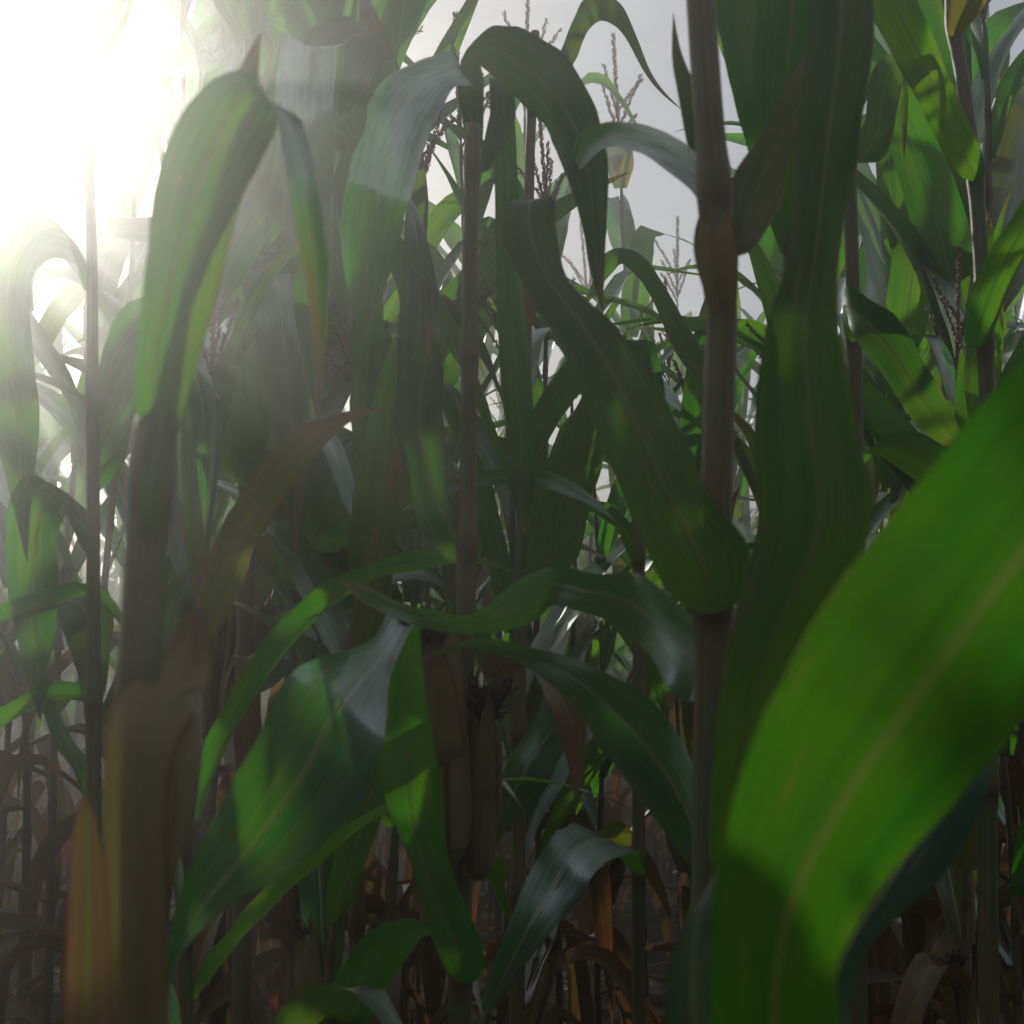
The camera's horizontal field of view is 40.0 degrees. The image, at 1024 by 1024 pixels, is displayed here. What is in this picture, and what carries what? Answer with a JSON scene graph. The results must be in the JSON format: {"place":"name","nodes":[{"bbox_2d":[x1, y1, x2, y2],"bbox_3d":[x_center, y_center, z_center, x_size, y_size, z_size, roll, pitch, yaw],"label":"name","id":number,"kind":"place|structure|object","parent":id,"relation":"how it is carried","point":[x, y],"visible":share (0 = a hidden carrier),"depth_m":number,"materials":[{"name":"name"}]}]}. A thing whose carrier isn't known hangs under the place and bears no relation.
{"place":"outdoors","nodes":[
{"label":"outdoors","id":0,"kind":"place"},
{"bbox_2d":[0,819,1023,1023],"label":"ground","id":1,"kind":"structure","parent":0,"point":[660,970],"depth_m":6.58,"materials":[{"name":"soil"}]},
{"bbox_2d":[0,586,19,864],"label":"corn plant","id":2,"kind":"object","parent":1,"relation":"on","point":[2,728],"visible":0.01,"depth_m":8.18,"materials":[{"name":"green plant"}]},
{"bbox_2d":[1,590,22,837],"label":"corn plant","id":3,"kind":"object","parent":1,"relation":"on","point":[10,813],"visible":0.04,"depth_m":13.41,"materials":[{"name":"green plant"}]},
{"bbox_2d":[2,642,34,790],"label":"corn plant","id":4,"kind":"object","parent":1,"relation":"on","point":[3,735],"visible":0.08,"depth_m":14.55,"materials":[{"name":"green plant"}]},
{"bbox_2d":[15,716,46,850],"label":"corn plant","id":5,"kind":"object","parent":1,"relation":"on","point":[33,843],"visible":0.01,"depth_m":9.87,"materials":[{"name":"green plant"}]},
{"bbox_2d":[0,131,84,1012],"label":"corn plant","id":6,"kind":"object","parent":1,"relation":"on","point":[39,830],"visible":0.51,"depth_m":4.48,"materials":[{"name":"green plant"}]},
{"bbox_2d":[1,259,85,1021],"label":"corn plant","id":7,"kind":"object","parent":1,"relation":"on","point":[49,425],"visible":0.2,"depth_m":5.28,"materials":[{"name":"green plant"}]},
{"bbox_2d":[19,650,72,855],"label":"corn plant","id":8,"kind":"object","parent":1,"relation":"on","point":[62,760],"visible":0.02,"depth_m":11.39,"materials":[{"name":"green plant"}]},
{"bbox_2d":[12,553,85,880],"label":"corn plant","id":9,"kind":"object","parent":1,"relation":"on","point":[40,733],"visible":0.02,"depth_m":10.50,"materials":[{"name":"green plant"}]},
{"bbox_2d":[7,454,111,906],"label":"corn plant","id":10,"kind":"object","parent":1,"relation":"on","point":[78,792],"visible":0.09,"depth_m":8.94,"materials":[{"name":"green plant"}]},
{"bbox_2d":[16,463,122,904],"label":"corn plant","id":11,"kind":"object","parent":1,"relation":"on","point":[79,713],"visible":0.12,"depth_m":8.14,"materials":[{"name":"green plant"}]},
{"bbox_2d":[58,551,85,810],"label":"corn plant","id":12,"kind":"object","parent":1,"relation":"on","point":[71,715],"visible":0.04,"depth_m":12.13,"materials":[{"name":"green plant"}]},
{"bbox_2d":[0,41,155,1023],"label":"corn plant","id":13,"kind":"object","parent":1,"relation":"on","point":[65,303],"visible":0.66,"depth_m":3.94,"materials":[{"name":"green plant"}]},
{"bbox_2d":[67,670,113,809],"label":"corn plant","id":14,"kind":"object","parent":1,"relation":"on","point":[110,677],"depth_m":11.49,"materials":[{"name":"green plant"}]},
{"bbox_2d":[0,66,181,1023],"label":"corn plant","id":15,"kind":"object","parent":1,"relation":"on","point":[112,255],"visible":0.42,"depth_m":3.65,"materials":[{"name":"green plant"}]},
{"bbox_2d":[61,456,127,760],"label":"corn plant","id":16,"kind":"object","parent":1,"relation":"on","point":[66,673],"visible":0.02,"depth_m":8.96,"materials":[{"name":"green plant"}]},
{"bbox_2d":[73,548,117,802],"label":"corn plant","id":17,"kind":"object","parent":1,"relation":"on","point":[74,791],"depth_m":10.28,"materials":[{"name":"green plant"}]},
{"bbox_2d":[38,305,176,973],"bbox_3d":[-1.343,0.406,5.100,1.236,2.904,0.411,1,-9,-5],"label":"corn plant","id":18,"kind":"object","parent":1,"relation":"on","point":[75,333],"depth_m":5.15,"materials":[{"name":"green plant"}]},
{"bbox_2d":[100,487,123,768],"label":"corn plant","id":19,"kind":"object","parent":1,"relation":"on","point":[114,589],"visible":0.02,"depth_m":7.57,"materials":[{"name":"green plant"}]},
{"bbox_2d":[0,0,229,1023],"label":"corn plant","id":20,"kind":"object","parent":1,"relation":"on","point":[48,356],"visible":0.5,"depth_m":2.99,"materials":[{"name":"green plant"}]},
{"bbox_2d":[4,257,234,968],"bbox_3d":[-1.072,0.384,4.325,1.218,2.763,0.387,-1,-9,5],"label":"corn plant","id":21,"kind":"object","parent":1,"relation":"on","point":[119,556],"depth_m":4.34,"materials":[{"name":"green plant"}]},
{"bbox_2d":[36,0,229,1023],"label":"corn plant","id":22,"kind":"object","parent":1,"relation":"on","point":[54,404],"visible":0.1,"depth_m":3.55,"materials":[{"name":"green plant"}]},
{"bbox_2d":[0,0,281,1023],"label":"corn plant","id":23,"kind":"object","parent":1,"relation":"on","point":[56,838],"visible":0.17,"depth_m":2.96,"materials":[{"name":"green plant"}]},
{"bbox_2d":[113,483,237,957],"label":"corn plant","id":24,"kind":"object","parent":1,"relation":"on","point":[116,628],"depth_m":4.29,"materials":[{"name":"green plant"}]},
{"bbox_2d":[0,30,353,844],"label":"corn plant","id":25,"kind":"object","parent":1,"relation":"on","point":[32,238],"visible":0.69,"depth_m":1.49,"materials":[{"name":"green plant"}]},
{"bbox_2d":[62,32,327,1023],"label":"corn plant","id":26,"kind":"object","parent":1,"relation":"on","point":[228,124],"visible":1,"depth_m":0.63,"materials":[{"name":"green plant"}]},
{"bbox_2d":[209,501,258,982],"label":"corn plant","id":27,"kind":"object","parent":1,"relation":"on","point":[229,756],"visible":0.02,"depth_m":5.11,"materials":[{"name":"green plant"}]},
{"bbox_2d":[80,0,397,1023],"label":"corn plant","id":28,"kind":"object","parent":1,"relation":"on","point":[324,72],"visible":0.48,"depth_m":1.70,"materials":[{"name":"green plant"}]},
{"bbox_2d":[226,692,267,772],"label":"corn plant","id":29,"kind":"object","parent":1,"relation":"on","point":[263,717],"visible":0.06,"depth_m":10.49,"materials":[{"name":"green plant"}]},
{"bbox_2d":[261,597,270,715],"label":"corn plant","id":30,"kind":"object","parent":1,"relation":"on","point":[264,701],"visible":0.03,"depth_m":12.58,"materials":[{"name":"green plant"}]},
{"bbox_2d":[147,0,436,1023],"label":"corn plant","id":31,"kind":"object","parent":1,"relation":"on","point":[265,554],"visible":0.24,"depth_m":2.77,"materials":[{"name":"green plant"}]},
{"bbox_2d":[35,0,561,1023],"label":"corn plant","id":32,"kind":"object","parent":1,"relation":"on","point":[137,230],"visible":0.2,"depth_m":2.65,"materials":[{"name":"green plant"}]},
{"bbox_2d":[256,841,384,955],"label":"corn plant","id":33,"kind":"object","parent":1,"relation":"on","point":[258,939],"depth_m":6.37,"materials":[{"name":"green plant"}]},
{"bbox_2d":[0,221,648,1023],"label":"corn plant","id":34,"kind":"object","parent":1,"relation":"on","point":[268,489],"visible":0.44,"depth_m":1.43,"materials":[{"name":"green plant"}]},
{"bbox_2d":[177,0,485,1023],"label":"corn plant","id":35,"kind":"object","parent":1,"relation":"on","point":[279,916],"visible":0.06,"depth_m":2.37,"materials":[{"name":"green plant"}]},
{"bbox_2d":[75,0,603,1019],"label":"corn plant","id":36,"kind":"object","parent":1,"relation":"on","point":[445,214],"visible":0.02,"depth_m":2.98,"materials":[{"name":"green plant"}]},
{"bbox_2d":[201,0,485,954],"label":"corn plant","id":37,"kind":"object","parent":1,"relation":"on","point":[299,20],"visible":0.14,"depth_m":2.04,"materials":[{"name":"green plant"}]},
{"bbox_2d":[217,296,529,1023],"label":"corn plant","id":38,"kind":"object","parent":1,"relation":"on","point":[370,495],"visible":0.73,"depth_m":1.66,"materials":[{"name":"green plant"}]},
{"bbox_2d":[266,2,508,1023],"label":"corn plant","id":39,"kind":"object","parent":1,"relation":"on","point":[412,537],"visible":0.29,"depth_m":2.49,"materials":[{"name":"green plant"}]},
{"bbox_2d":[168,25,608,1023],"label":"corn plant","id":40,"kind":"object","parent":1,"relation":"on","point":[334,727],"visible":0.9,"depth_m":1.22,"materials":[{"name":"green plant"}]},
{"bbox_2d":[380,819,402,880],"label":"corn plant","id":41,"kind":"object","parent":1,"relation":"on","point":[400,858],"visible":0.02,"depth_m":9.54,"materials":[{"name":"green plant"}]},
{"bbox_2d":[341,406,443,853],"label":"corn plant","id":42,"kind":"object","parent":1,"relation":"on","point":[435,593],"visible":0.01,"depth_m":5.07,"materials":[{"name":"green plant"}]},
{"bbox_2d":[102,11,736,1023],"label":"corn plant","id":43,"kind":"object","parent":1,"relation":"on","point":[600,887],"visible":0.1,"depth_m":2.69,"materials":[{"name":"green plant"}]},
{"bbox_2d":[373,370,497,986],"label":"corn plant","id":44,"kind":"object","parent":1,"relation":"on","point":[380,853],"visible":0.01,"depth_m":6.00,"materials":[{"name":"green plant"}]},
{"bbox_2d":[384,268,502,952],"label":"corn plant","id":45,"kind":"object","parent":1,"relation":"on","point":[483,922],"visible":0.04,"depth_m":5.39,"materials":[{"name":"green plant"}]},
{"bbox_2d":[233,237,671,1023],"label":"corn plant","id":46,"kind":"object","parent":1,"relation":"on","point":[541,965],"visible":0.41,"depth_m":1.95,"materials":[{"name":"green plant"}]},
{"bbox_2d":[278,0,628,1023],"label":"corn plant","id":47,"kind":"object","parent":1,"relation":"on","point":[400,20],"visible":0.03,"depth_m":2.58,"materials":[{"name":"green plant"}]},
{"bbox_2d":[262,119,698,1023],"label":"corn plant","id":48,"kind":"object","parent":1,"relation":"on","point":[616,283],"visible":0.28,"depth_m":2.76,"materials":[{"name":"green plant"}]},
{"bbox_2d":[408,373,581,943],"bbox_3d":[-0.126,0.631,6.941,1.557,3.063,0.679,-8,-12,40],"label":"corn plant","id":49,"kind":"object","parent":1,"relation":"on","point":[483,885],"visible":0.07,"depth_m":6.93,"materials":[{"name":"green plant"}]},
{"bbox_2d":[0,640,1000,831],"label":"corn rows","id":50,"kind":"object","parent":1,"relation":"on","point":[80,740],"visible":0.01,"depth_m":15.75,"materials":[{"name":"green plant"}]},
{"bbox_2d":[405,244,607,1023],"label":"corn plant","id":51,"kind":"object","parent":1,"relation":"on","point":[506,851],"visible":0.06,"depth_m":4.45,"materials":[{"name":"green plant"}]},
{"bbox_2d":[457,401,555,938],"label":"corn plant","id":52,"kind":"object","parent":1,"relation":"on","point":[532,624],"visible":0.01,"depth_m":5.79,"materials":[{"name":"green plant"}]},
{"bbox_2d":[283,288,732,1023],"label":"corn plant","id":53,"kind":"object","parent":1,"relation":"on","point":[563,808],"visible":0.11,"depth_m":2.47,"materials":[{"name":"green plant"}]},
{"bbox_2d":[1,852,1023,1023],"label":"leaf litter","id":54,"kind":"object","parent":1,"relation":"on","point":[658,983],"visible":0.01,"depth_m":6.08,"materials":[{"name":"brown plant"}]},
{"bbox_2d":[406,0,635,1023],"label":"corn plant","id":55,"kind":"object","parent":1,"relation":"on","point":[581,910],"visible":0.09,"depth_m":3.85,"materials":[{"name":"green plant"}]},
{"bbox_2d":[403,468,646,1023],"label":"corn plant","id":56,"kind":"object","parent":1,"relation":"on","point":[572,859],"visible":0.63,"depth_m":1.58,"materials":[{"name":"green plant"}]},
{"bbox_2d":[440,326,619,1020],"bbox_3d":[0.081,0.527,5.288,1.282,2.727,0.353,1,-9,-8],"label":"corn plant","id":57,"kind":"object","parent":1,"relation":"on","point":[608,811],"visible":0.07,"depth_m":5.24,"materials":[{"name":"green plant"}]},
{"bbox_2d":[479,381,599,895],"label":"corn plant","id":58,"kind":"object","parent":1,"relation":"on","point":[580,558],"visible":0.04,"depth_m":7.51,"materials":[{"name":"green plant"}]},
{"bbox_2d":[397,277,754,1023],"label":"corn plant","id":59,"kind":"object","parent":1,"relation":"on","point":[621,949],"visible":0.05,"depth_m":2.92,"materials":[{"name":"green plant"}]},
{"bbox_2d":[432,342,733,1023],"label":"corn plant","id":60,"kind":"object","parent":1,"relation":"on","point":[606,534],"visible":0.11,"depth_m":2.85,"materials":[{"name":"green plant"}]},
{"bbox_2d":[504,221,671,1008],"bbox_3d":[0.260,0.366,5.705,0.846,3.186,0.405,1,-9,-5],"label":"corn plant","id":61,"kind":"object","parent":1,"relation":"on","point":[653,898],"visible":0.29,"depth_m":5.63,"materials":[{"name":"green plant"}]},
{"bbox_2d":[558,463,628,922],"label":"corn plant","id":62,"kind":"object","parent":1,"relation":"on","point":[623,649],"visible":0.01,"depth_m":7.57,"materials":[{"name":"green plant"}]},
{"bbox_2d":[570,544,617,912],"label":"corn plant","id":63,"kind":"object","parent":1,"relation":"on","point":[583,614],"depth_m":8.23,"materials":[{"name":"green plant"}]},
{"bbox_2d":[339,0,873,914],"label":"corn plant","id":64,"kind":"object","parent":1,"relation":"on","point":[719,666],"visible":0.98,"depth_m":0.94,"materials":[{"name":"green plant"}]},
{"bbox_2d":[509,0,704,1023],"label":"corn plant","id":65,"kind":"object","parent":1,"relation":"on","point":[554,535],"visible":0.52,"depth_m":1.82,"materials":[{"name":"green plant"}]},
{"bbox_2d":[599,631,632,826],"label":"corn plant","id":66,"kind":"object","parent":1,"relation":"on","point":[619,642],"visible":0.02,"depth_m":10.33,"materials":[{"name":"green plant"}]},
{"bbox_2d":[604,664,630,824],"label":"corn plant","id":67,"kind":"object","parent":1,"relation":"on","point":[611,672],"visible":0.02,"depth_m":12.20,"materials":[{"name":"green plant"}]},
{"bbox_2d":[604,565,630,827],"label":"corn plant","id":68,"kind":"object","parent":1,"relation":"on","point":[610,570],"visible":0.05,"depth_m":12.91,"materials":[{"name":"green plant"}]},
{"bbox_2d":[486,276,757,1023],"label":"corn plant","id":69,"kind":"object","parent":1,"relation":"on","point":[682,864],"visible":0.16,"depth_m":3.17,"materials":[{"name":"green plant"}]},
{"bbox_2d":[577,404,669,922],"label":"corn plant","id":70,"kind":"object","parent":1,"relation":"on","point":[657,827],"visible":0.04,"depth_m":8.04,"materials":[{"name":"green plant"}]},
{"bbox_2d":[577,32,676,999],"bbox_3d":[0.417,0.087,4.218,0.414,3.253,0.864,1,-9,-3],"label":"corn plant","id":71,"kind":"object","parent":1,"relation":"on","point":[623,232],"visible":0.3,"depth_m":4.26,"materials":[{"name":"green plant"}]},
{"bbox_2d":[628,569,664,891],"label":"corn plant","id":72,"kind":"object","parent":1,"relation":"on","point":[648,818],"depth_m":9.43,"materials":[{"name":"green plant"}]},
{"bbox_2d":[612,215,692,939],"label":"corn plant","id":73,"kind":"object","parent":1,"relation":"on","point":[616,777],"visible":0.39,"depth_m":5.66,"materials":[{"name":"green plant"}]},
{"bbox_2d":[626,401,681,902],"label":"corn plant","id":74,"kind":"object","parent":1,"relation":"on","point":[670,862],"visible":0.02,"depth_m":8.75,"materials":[{"name":"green plant"}]},
{"bbox_2d":[659,828,666,880],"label":"corn plant","id":75,"kind":"object","parent":1,"relation":"on","point":[662,844],"visible":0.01,"depth_m":9.41,"materials":[{"name":"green plant"}]},
{"bbox_2d":[663,302,741,925],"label":"corn plant","id":76,"kind":"object","parent":1,"relation":"on","point":[690,409],"visible":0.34,"depth_m":2.38,"materials":[{"name":"green plant"}]},
{"bbox_2d":[678,290,765,931],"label":"corn plant","id":77,"kind":"object","parent":1,"relation":"on","point":[741,407],"visible":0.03,"depth_m":5.35,"materials":[{"name":"green plant"}]},
{"bbox_2d":[750,506,757,533],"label":"corn plant","id":78,"kind":"object","parent":1,"relation":"on","point":[753,517],"visible":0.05,"depth_m":10.05,"materials":[{"name":"green plant"}]},
{"bbox_2d":[715,0,808,682],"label":"corn plant","id":79,"kind":"object","parent":1,"relation":"on","point":[763,43],"visible":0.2,"depth_m":1.29,"materials":[{"name":"green plant"}]},
{"bbox_2d":[580,264,950,1023],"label":"corn plant","id":80,"kind":"object","parent":1,"relation":"on","point":[882,508],"depth_m":2.61,"materials":[{"name":"green plant"}]},
{"bbox_2d":[683,244,875,916],"bbox_3d":[0.454,0.465,1.860,0.345,1.715,0.846,-4,-10,22],"label":"corn plant","id":81,"kind":"object","parent":1,"relation":"on","point":[767,282],"visible":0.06,"depth_m":2.01,"materials":[{"name":"green plant"}]},
{"bbox_2d":[608,167,958,950],"bbox_3d":[0.958,0.265,4.380,1.325,3.018,0.422,0,-9,1],"label":"corn plant","id":82,"kind":"object","parent":1,"relation":"on","point":[756,369],"visible":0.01,"depth_m":4.42,"materials":[{"name":"green plant"}]},
{"bbox_2d":[660,28,944,1023],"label":"corn plant","id":83,"kind":"object","parent":1,"relation":"on","point":[770,248],"depth_m":2.83,"materials":[{"name":"green plant"}]},
{"bbox_2d":[732,305,888,1023],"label":"corn plant","id":84,"kind":"object","parent":1,"relation":"on","point":[748,535],"visible":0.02,"depth_m":4.33,"materials":[{"name":"green plant"}]},
{"bbox_2d":[614,0,1023,1023],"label":"corn plant","id":85,"kind":"object","parent":1,"relation":"on","point":[914,246],"visible":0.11,"depth_m":2.43,"materials":[{"name":"green plant"}]},
{"bbox_2d":[737,282,905,526],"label":"corn plant","id":86,"kind":"object","parent":1,"relation":"on","point":[885,490],"visible":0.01,"depth_m":4.31,"materials":[{"name":"green plant"}]},
{"bbox_2d":[628,0,1023,1023],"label":"corn plant","id":87,"kind":"object","parent":1,"relation":"on","point":[932,184],"visible":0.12,"depth_m":2.38,"materials":[{"name":"green plant"}]},
{"bbox_2d":[665,363,1023,1023],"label":"corn plant","id":88,"kind":"object","parent":1,"relation":"on","point":[893,715],"visible":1,"depth_m":0.43,"materials":[{"name":"green plant"}]},
{"bbox_2d":[726,100,1007,1023],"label":"corn plant","id":89,"kind":"object","parent":1,"relation":"on","point":[868,288],"visible":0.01,"depth_m":3.34,"materials":[{"name":"green plant"}]},
{"bbox_2d":[744,15,1023,1023],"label":"corn plant","id":90,"kind":"object","parent":1,"relation":"on","point":[1004,1015],"depth_m":3.59,"materials":[{"name":"green plant"}]},
{"bbox_2d":[842,54,959,1023],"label":"corn plant","id":91,"kind":"object","parent":1,"relation":"on","point":[878,334],"visible":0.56,"depth_m":1.44,"materials":[{"name":"green plant"}]},
{"bbox_2d":[838,22,1014,1023],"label":"corn plant","id":92,"kind":"object","parent":1,"relation":"on","point":[900,290],"visible":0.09,"depth_m":2.66,"materials":[{"name":"green plant"}]},
{"bbox_2d":[862,0,1023,1023],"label":"corn plant","id":93,"kind":"object","parent":1,"relation":"on","point":[948,111],"visible":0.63,"depth_m":1.63,"materials":[{"name":"green plant"}]},
{"bbox_2d":[865,210,1023,1023],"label":"corn plant","id":94,"kind":"object","parent":1,"relation":"on","point":[955,889],"visible":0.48,"depth_m":1.84,"materials":[{"name":"green plant"}]},
{"bbox_2d":[877,2,1023,1022],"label":"corn plant","id":95,"kind":"object","parent":1,"relation":"on","point":[998,23],"visible":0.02,"depth_m":3.20,"materials":[{"name":"green plant"}]},
{"bbox_2d":[879,302,1023,1023],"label":"corn plant","id":96,"kind":"object","parent":1,"relation":"on","point":[1014,818],"visible":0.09,"depth_m":2.90,"materials":[{"name":"green plant"}]},
{"bbox_2d":[886,293,1023,861],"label":"corn plant","id":97,"kind":"object","parent":1,"relation":"on","point":[1018,308],"visible":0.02,"depth_m":5.40,"materials":[{"name":"green plant"}]},
{"bbox_2d":[905,182,1023,1023],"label":"corn plant","id":98,"kind":"object","parent":1,"relation":"on","point":[1010,982],"visible":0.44,"depth_m":2.09,"materials":[{"name":"green plant"}]},
{"bbox_2d":[970,843,1008,1004],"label":"corn plant","id":99,"kind":"object","parent":1,"relation":"on","point":[1003,858],"depth_m":4.72,"materials":[{"name":"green plant"}]},
{"bbox_2d":[998,309,1020,931],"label":"corn plant","id":100,"kind":"object","parent":1,"relation":"on","point":[1008,908],"visible":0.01,"depth_m":4.27,"materials":[{"name":"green plant"}]},
{"bbox_2d":[1007,285,1023,991],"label":"corn plant","id":101,"kind":"object","parent":1,"relation":"on","point":[1015,300],"depth_m":5.12,"materials":[{"name":"green plant"}]},
{"bbox_2d":[0,0,1023,745],"label":"sky","id":102,"kind":"structure","parent":0,"point":[655,197],"materials":[{"name":"white"}]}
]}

